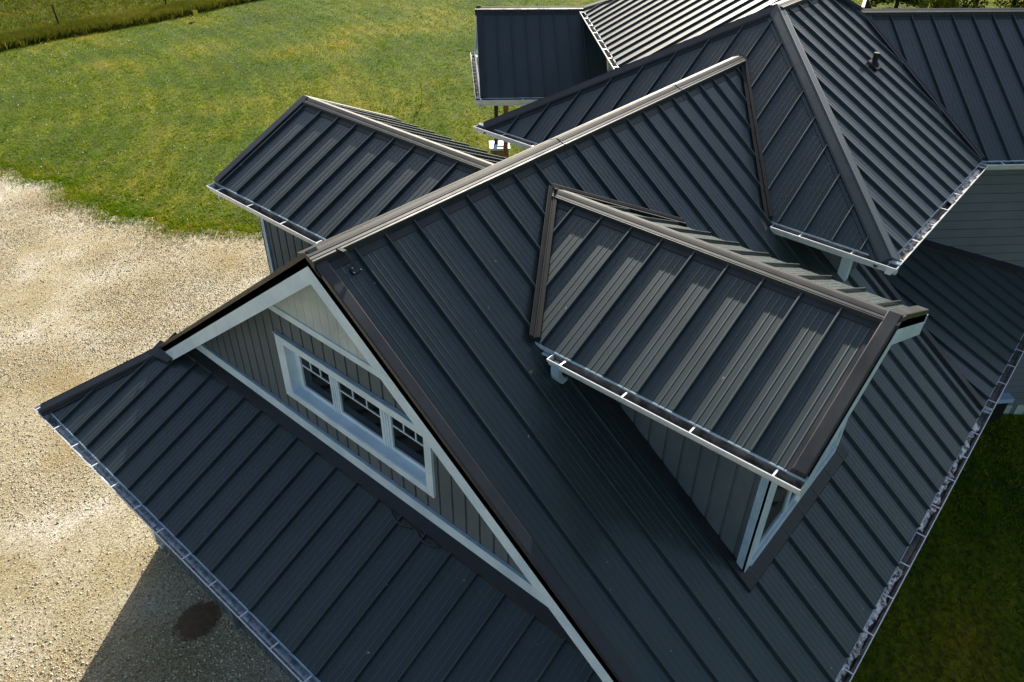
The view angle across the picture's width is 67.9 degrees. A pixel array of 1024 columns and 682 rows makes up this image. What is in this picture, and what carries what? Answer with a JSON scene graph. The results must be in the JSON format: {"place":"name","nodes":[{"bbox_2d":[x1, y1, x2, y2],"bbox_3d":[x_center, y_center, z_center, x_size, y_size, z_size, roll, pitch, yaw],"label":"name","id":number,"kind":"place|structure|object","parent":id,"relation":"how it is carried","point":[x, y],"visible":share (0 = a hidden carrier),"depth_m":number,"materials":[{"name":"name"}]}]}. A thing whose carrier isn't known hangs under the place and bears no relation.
{"place":"outdoors","nodes":[
{"label":"outdoors","id":0,"kind":"place"},
{"bbox_2d":[0,0,176,31],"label":"meadow grass","id":1,"kind":"structure","parent":0,"point":[63,14],"depth_m":45.41,"materials":[{"name":"green plant"}]},
{"bbox_2d":[0,0,255,50],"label":"tall grass strip","id":2,"kind":"object","parent":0,"point":[33,34],"depth_m":42.37,"materials":[{"name":"green plant"}]},
{"bbox_2d":[0,166,292,681],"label":"gravel yard","id":3,"kind":"structure","parent":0,"point":[23,545],"depth_m":15.18,"materials":[{"name":"beige gravel"}]},
{"bbox_2d":[0,154,261,244],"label":"edge grass","id":4,"kind":"structure","parent":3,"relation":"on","point":[78,198],"depth_m":24.59,"materials":[{"name":"green plant"}]},
{"bbox_2d":[173,602,220,641],"bbox_3d":[-5.230,4.647,12.674,1.100,0.008,1.240,27,44,31],"label":"mud patch","id":5,"kind":"object","parent":3,"relation":"on","point":[199,619],"visible":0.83,"depth_m":12.68,"materials":[{"name":"brown soil"}]},
{"bbox_2d":[1,0,488,228],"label":"clover flowers","id":6,"kind":"object","parent":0,"point":[230,72],"visible":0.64,"depth_m":36.52,"materials":[{"name":"white plant"}]},
{"bbox_2d":[0,0,1023,681],"bbox_3d":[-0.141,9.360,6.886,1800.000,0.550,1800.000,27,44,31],"label":"lawn","id":7,"kind":"structure","parent":0,"point":[972,634],"depth_m":31.22,"materials":[{"name":"plant"}]},
{"bbox_2d":[51,4,58,23],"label":"fence post","id":8,"kind":"object","parent":7,"relation":"on","point":[57,20],"visible":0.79,"depth_m":41.41,"materials":[{"name":"brown wood"}]},
{"bbox_2d":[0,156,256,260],"bbox_3d":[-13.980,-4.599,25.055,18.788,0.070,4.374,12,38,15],"label":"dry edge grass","id":9,"kind":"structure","parent":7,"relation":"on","point":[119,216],"depth_m":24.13,"materials":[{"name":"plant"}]},
{"bbox_2d":[418,77,424,103],"bbox_3d":[-3.907,-10.736,32.685,0.289,1.262,0.302,-22,42,-28],"label":"sapling","id":10,"kind":"object","parent":7,"relation":"on","point":[421,91],"visible":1,"depth_m":32.66,"materials":[{"name":"green plant"}]},
{"bbox_2d":[33,0,1023,681],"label":"house","id":11,"kind":"structure","parent":7,"relation":"on","point":[659,350],"depth_m":9.12,"materials":[{"name":"grey paint"}]},
{"bbox_2d":[259,217,270,271],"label":"trim","id":12,"kind":"structure","parent":11,"relation":"in","point":[259,217],"depth_m":12.10,"materials":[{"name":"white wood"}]},
{"bbox_2d":[272,330,435,497],"bbox_3d":[-1.742,0.843,8.917,3.049,0.997,0.194,27,44,31],"label":"window","id":13,"kind":"structure","parent":11,"relation":"in","point":[365,418],"depth_m":9.04,"materials":[{"name":"white glass"}]},
{"bbox_2d":[743,419,847,572],"bbox_3d":[3.367,1.125,8.456,0.065,1.992,2.608,27,44,31],"label":"window","id":14,"kind":"structure","parent":11,"relation":"in","point":[780,501],"depth_m":8.36,"materials":[{"name":"white glass"}]},
{"bbox_2d":[836,420,980,681],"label":"gutter sediment","id":15,"kind":"object","parent":11,"relation":"attached to","point":[857,648],"visible":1,"depth_m":9.36,"materials":[{"name":"grey gravel"}]},
{"bbox_2d":[899,169,980,259],"bbox_3d":[6.589,-1.966,11.661,0.105,0.049,4.300,27,44,31],"label":"gutter sediment","id":16,"kind":"object","parent":11,"relation":"attached to","point":[907,249],"visible":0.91,"depth_m":11.34,"materials":[{"name":"grey gravel"}]},
{"bbox_2d":[864,0,894,8],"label":"bush","id":17,"kind":"object","parent":7,"relation":"on","point":[869,4],"visible":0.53,"depth_m":46.13,"materials":[{"name":"green plant"}]},
{"bbox_2d":[894,0,924,7],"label":"bush","id":18,"kind":"object","parent":7,"relation":"on","point":[909,2],"visible":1,"depth_m":47.28,"materials":[{"name":"green plant"}]},
{"bbox_2d":[928,0,959,7],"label":"bush","id":19,"kind":"object","parent":7,"relation":"on","point":[944,3],"visible":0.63,"depth_m":45.75,"materials":[{"name":"green plant"}]},
{"bbox_2d":[959,0,1013,7],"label":"bush","id":20,"kind":"object","parent":7,"relation":"on","point":[976,3],"visible":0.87,"depth_m":46.95,"materials":[{"name":"green plant"}]},
{"bbox_2d":[1011,0,1023,7],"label":"bush","id":21,"kind":"object","parent":7,"relation":"on","point":[1020,3],"visible":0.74,"depth_m":45.61,"materials":[{"name":"green plant"}]}
]}

